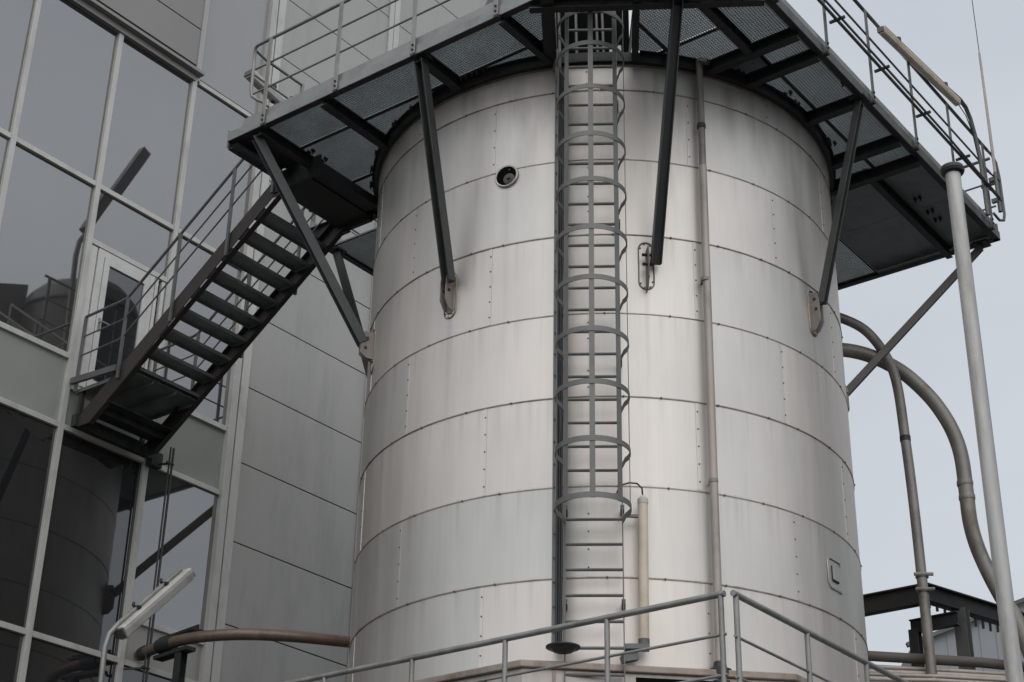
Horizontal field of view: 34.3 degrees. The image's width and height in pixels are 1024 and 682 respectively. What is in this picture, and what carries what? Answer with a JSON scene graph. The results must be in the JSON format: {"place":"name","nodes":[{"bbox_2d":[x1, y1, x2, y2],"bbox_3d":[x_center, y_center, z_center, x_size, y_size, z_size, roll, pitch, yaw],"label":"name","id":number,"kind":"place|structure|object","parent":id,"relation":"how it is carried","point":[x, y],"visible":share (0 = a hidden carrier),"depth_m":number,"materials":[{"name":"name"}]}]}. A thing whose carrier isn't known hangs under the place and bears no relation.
{"place":"outdoors","nodes":[
{"label":"outdoors","id":0,"kind":"place"},
{"bbox_2d":[629,0,1023,665],"label":"sky","id":1,"kind":"structure","parent":0,"point":[941,33],"materials":[{"name":"grey"}]},
{"bbox_2d":[901,598,1023,672],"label":"distant shed","id":2,"kind":"structure","parent":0,"point":[987,643],"depth_m":30.41,"materials":[{"name":"metal"}]},
{"bbox_3d":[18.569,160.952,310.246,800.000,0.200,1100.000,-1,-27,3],"label":"ground","id":3,"kind":"structure","parent":0,"visible":0},
{"bbox_2d":[98,568,195,681],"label":"pole lamp","id":4,"kind":"object","parent":3,"relation":"on","point":[138,615],"visible":1,"depth_m":20.39,"materials":[{"name":"metal"}]},
{"bbox_2d":[134,624,349,681],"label":"brown pipe","id":5,"kind":"object","parent":3,"relation":"on","point":[165,648],"visible":0.7,"depth_m":21.95,"materials":[{"name":"metal"}]},
{"bbox_2d":[0,0,542,681],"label":"glazed building","id":6,"kind":"structure","parent":3,"relation":"on","point":[118,158],"depth_m":24.95,"materials":[{"name":"grey glass"}]},
{"bbox_2d":[0,135,8,183],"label":"window pane","id":7,"kind":"structure","parent":6,"relation":"in","point":[4,141],"depth_m":23.33,"materials":[{"name":"grey glass"}]},
{"bbox_2d":[0,628,22,681],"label":"window pane","id":8,"kind":"structure","parent":6,"relation":"in","point":[10,642],"depth_m":21.20,"materials":[{"name":"black glass"}]},
{"bbox_2d":[0,0,34,131],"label":"window pane","id":9,"kind":"structure","parent":6,"relation":"in","point":[15,15],"depth_m":23.97,"materials":[{"name":"grey glass"}]},
{"bbox_2d":[0,404,55,627],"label":"window pane","id":10,"kind":"structure","parent":6,"relation":"in","point":[26,442],"depth_m":21.97,"materials":[{"name":"black glass"}]},
{"bbox_2d":[0,144,93,351],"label":"window pane","id":11,"kind":"structure","parent":6,"relation":"in","point":[44,224],"depth_m":23.44,"materials":[{"name":"grey glass"}]},
{"bbox_2d":[17,0,116,179],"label":"window pane","id":12,"kind":"structure","parent":6,"relation":"in","point":[65,102],"depth_m":24.70,"materials":[{"name":"grey glass"}]},
{"bbox_2d":[25,638,115,681],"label":"window pane","id":13,"kind":"structure","parent":6,"relation":"in","point":[47,662],"depth_m":21.81,"materials":[{"name":"black glass"}]},
{"bbox_2d":[33,431,141,655],"bbox_3d":[-5.804,2.770,22.725,0.022,2.881,1.492,-18,-33,33],"label":"window pane","id":14,"kind":"structure","parent":6,"relation":"in","point":[81,596],"depth_m":22.71,"materials":[{"name":"black glass"}]},
{"bbox_2d":[86,258,149,385],"bbox_3d":[-5.705,-0.133,24.117,0.148,2.100,0.850,-18,-33,33],"label":"door","id":15,"kind":"structure","parent":6,"relation":"in","point":[117,281],"depth_m":24.21,"materials":[{"name":"white glass"}]},
{"bbox_2d":[93,191,171,276],"bbox_3d":[-5.719,-1.596,24.958,0.022,0.872,1.491,-18,-33,33],"label":"window pane","id":16,"kind":"structure","parent":6,"relation":"in","point":[118,226],"depth_m":24.94,"materials":[{"name":"grey glass"}]},
{"bbox_2d":[102,38,190,223],"bbox_3d":[-5.686,-3.301,25.830,0.024,2.843,1.496,-18,-33,33],"label":"window pane","id":17,"kind":"structure","parent":6,"relation":"in","point":[142,164],"depth_m":25.80,"materials":[{"name":"grey glass"}]},
{"bbox_2d":[122,666,171,681],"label":"window pane","id":18,"kind":"structure","parent":6,"relation":"in","point":[128,675],"depth_m":22.79,"materials":[{"name":"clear glass"}]},
{"bbox_2d":[123,447,174,681],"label":"pole","id":19,"kind":"object","parent":6,"relation":"attached to","point":[168,463],"visible":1,"depth_m":23.24,"materials":[{"name":"metal"}]},
{"bbox_2d":[131,468,217,630],"bbox_3d":[-4.880,3.063,23.942,0.025,2.261,1.442,-18,-33,33],"label":"window pane","id":20,"kind":"structure","parent":6,"relation":"in","point":[191,514],"depth_m":24.01,"materials":[{"name":"grey glass"}]},
{"bbox_2d":[160,237,240,424],"bbox_3d":[-4.817,-0.173,25.597,0.027,2.794,1.448,-18,-33,33],"label":"window pane","id":21,"kind":"structure","parent":6,"relation":"in","point":[214,406],"depth_m":25.63,"materials":[{"name":"grey glass"}]},
{"bbox_2d":[69,158,349,469],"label":"steel staircase","id":22,"kind":"structure","parent":6,"relation":"attached to","point":[131,395],"depth_m":22.91,"materials":[{"name":"grey metal"}]},
{"bbox_2d":[179,83,252,252],"bbox_3d":[-4.767,-2.732,26.906,0.027,2.843,1.446,-18,-33,33],"label":"window pane","id":23,"kind":"structure","parent":6,"relation":"in","point":[210,161],"depth_m":26.84,"materials":[{"name":"grey glass"}]},
{"bbox_2d":[200,0,269,114],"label":"window pane","id":24,"kind":"structure","parent":6,"relation":"in","point":[234,27],"depth_m":28.03,"materials":[{"name":"grey glass"}]},
{"bbox_2d":[863,583,1023,677],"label":"steel gantry","id":25,"kind":"object","parent":3,"relation":"on","point":[963,608],"visible":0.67,"depth_m":21.78,"materials":[{"name":"black metal"}]},
{"bbox_2d":[940,161,1023,681],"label":"vent pole","id":26,"kind":"object","parent":3,"relation":"on","point":[951,173],"visible":1,"depth_m":15.03,"materials":[{"name":"grey metal"}]},
{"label":"lower deck","id":27,"kind":"object","parent":3,"relation":"on","visible":0},
{"bbox_2d":[285,590,728,681],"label":"guard railing","id":28,"kind":"object","parent":27,"relation":"on","point":[606,619],"visible":1,"depth_m":14.90,"materials":[{"name":"metal"}]},
{"bbox_2d":[414,659,806,681],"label":"base housing","id":29,"kind":"object","parent":27,"relation":"on","point":[636,673],"visible":0.78,"depth_m":16.17,"materials":[{"name":"beige metal"}]},
{"bbox_2d":[348,64,868,681],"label":"storage tank","id":30,"kind":"object","parent":29,"relation":"on","point":[454,534],"visible":0.88,"depth_m":18.25,"materials":[{"name":"metal"}]},
{"bbox_2d":[246,129,375,373],"bbox_3d":[-2.545,-1.124,20.660,1.834,3.173,0.279,9,-28,-15],"label":"support strut","id":31,"kind":"object","parent":30,"relation":"attached to","point":[364,342],"visible":1,"depth_m":20.61,"materials":[{"name":"metal"}]},
{"bbox_2d":[329,245,367,376],"bbox_3d":[-2.135,-0.157,22.811,1.286,2.923,0.216,-21,-35,37],"label":"support strut","id":32,"kind":"object","parent":30,"relation":"attached to","point":[337,252],"visible":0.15,"depth_m":23.34,"materials":[{"name":"metal"}]},
{"bbox_2d":[409,52,456,318],"bbox_3d":[-0.903,-1.832,19.215,0.231,3.174,0.896,-17,-32,31],"label":"support strut","id":33,"kind":"object","parent":30,"relation":"attached to","point":[442,233],"visible":1,"depth_m":19.19,"materials":[{"name":"metal"}]},
{"bbox_2d":[546,49,580,653],"bbox_3d":[0.561,-0.233,17.807,0.340,7.350,0.395,-1,-27,3],"label":"cable duct","id":34,"kind":"object","parent":30,"relation":"attached to","point":[556,645],"visible":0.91,"depth_m":17.38,"materials":[{"name":"metal"}]},
{"bbox_2d":[554,11,631,681],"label":"caged ladder","id":35,"kind":"object","parent":30,"relation":"attached to","point":[591,379],"visible":0.98,"depth_m":17.42,"materials":[{"name":"metal"}]},
{"bbox_2d":[616,482,649,663],"bbox_3d":[1.205,2.305,16.611,0.349,1.892,0.151,-1,-27,3],"label":"wall lamp","id":36,"kind":"object","parent":35,"relation":"attached to","point":[643,575],"visible":0.85,"depth_m":16.54,"materials":[{"name":"metal"}]},
{"bbox_2d":[226,0,999,289],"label":"access platform","id":37,"kind":"structure","parent":30,"relation":"on","point":[896,217],"depth_m":20.60,"materials":[{"name":"metal"}]},
{"bbox_2d":[244,69,291,104],"bbox_3d":[-3.125,-2.793,22.596,0.160,1.440,1.505,-18,-33,33],"label":"pole lamp","id":38,"kind":"object","parent":37,"relation":"attached to","point":[274,97],"visible":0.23,"depth_m":22.52,"materials":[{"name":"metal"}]},
{"bbox_2d":[311,212,376,233],"bbox_3d":[-1.174,-1.047,25.784,0.062,1.342,5.700,-18,-33,33],"label":"guard railing","id":39,"kind":"object","parent":37,"relation":"attached to","point":[313,218],"depth_m":23.68,"materials":[{"name":"metal"}]},
{"bbox_2d":[249,0,499,127],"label":"guard railing","id":40,"kind":"object","parent":37,"relation":"attached to","point":[269,61],"visible":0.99,"depth_m":20.94,"materials":[{"name":"metal"}]},
{"bbox_2d":[772,0,1005,230],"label":"guard railing","id":41,"kind":"object","parent":37,"relation":"attached to","point":[868,52],"visible":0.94,"depth_m":21.40,"materials":[{"name":"metal"}]},
{"bbox_2d":[877,26,989,215],"bbox_3d":[5.614,-3.052,21.988,0.125,1.650,3.194,-18,-33,33],"label":"pole lamp","id":42,"kind":"object","parent":41,"relation":"hanging from","point":[898,45],"visible":1,"depth_m":22.30,"materials":[{"name":"metal"}]},
{"bbox_2d":[972,0,1002,212],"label":"whip antenna","id":43,"kind":"object","parent":41,"relation":"attached to","point":[995,178],"visible":0.94,"depth_m":23.69,"materials":[{"name":"metal"}]},
{"bbox_2d":[845,157,995,283],"bbox_3d":[3.735,-1.022,25.647,7.810,1.342,0.060,-18,-33,33],"label":"guard railing","id":44,"kind":"object","parent":37,"relation":"attached to","point":[977,162],"visible":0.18,"depth_m":23.83,"materials":[{"name":"metal"}]},
{"bbox_2d":[638,0,683,292],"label":"support strut","id":45,"kind":"object","parent":30,"relation":"attached to","point":[663,171],"visible":1,"depth_m":18.41,"materials":[{"name":"metal"}]},
{"bbox_2d":[696,57,731,681],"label":"downpipe","id":46,"kind":"object","parent":30,"relation":"attached to","point":[711,425],"visible":0.81,"depth_m":17.88,"materials":[{"name":"metal"}]},
{"bbox_2d":[807,93,869,336],"bbox_3d":[3.918,-1.512,19.755,0.932,3.083,0.222,-14,-31,27],"label":"support strut","id":47,"kind":"object","parent":30,"relation":"attached to","point":[817,303],"visible":1,"depth_m":19.68,"materials":[{"name":"metal"}]},
{"bbox_2d":[840,313,936,677],"bbox_3d":[4.589,3.089,21.205,1.570,7.969,0.179,-1,-27,3],"label":"bent pipe","id":48,"kind":"object","parent":30,"relation":"attached to","point":[922,575],"visible":0.75,"depth_m":21.66,"materials":[{"name":"metal"}]},
{"bbox_2d":[845,239,990,411],"bbox_3d":[5.429,-0.172,22.220,2.722,3.173,0.276,11,-29,-18],"label":"support strut","id":49,"kind":"object","parent":30,"relation":"attached to","point":[901,333],"visible":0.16,"depth_m":22.15,"materials":[{"name":"metal"}]},
{"bbox_2d":[842,343,1023,657],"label":"bent pipe","id":50,"kind":"object","parent":30,"relation":"attached to","point":[923,390],"visible":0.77,"depth_m":21.92,"materials":[{"name":"grey metal"}]},
{"bbox_2d":[868,651,1023,681],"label":"pipe run","id":51,"kind":"object","parent":30,"relation":"attached to","point":[912,674],"visible":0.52,"depth_m":20.85,"materials":[{"name":"grey metal"}]},
{"bbox_2d":[730,590,907,681],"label":"guard railing","id":52,"kind":"object","parent":27,"relation":"on","point":[738,596],"visible":1,"depth_m":14.78,"materials":[{"name":"metal"}]}
]}

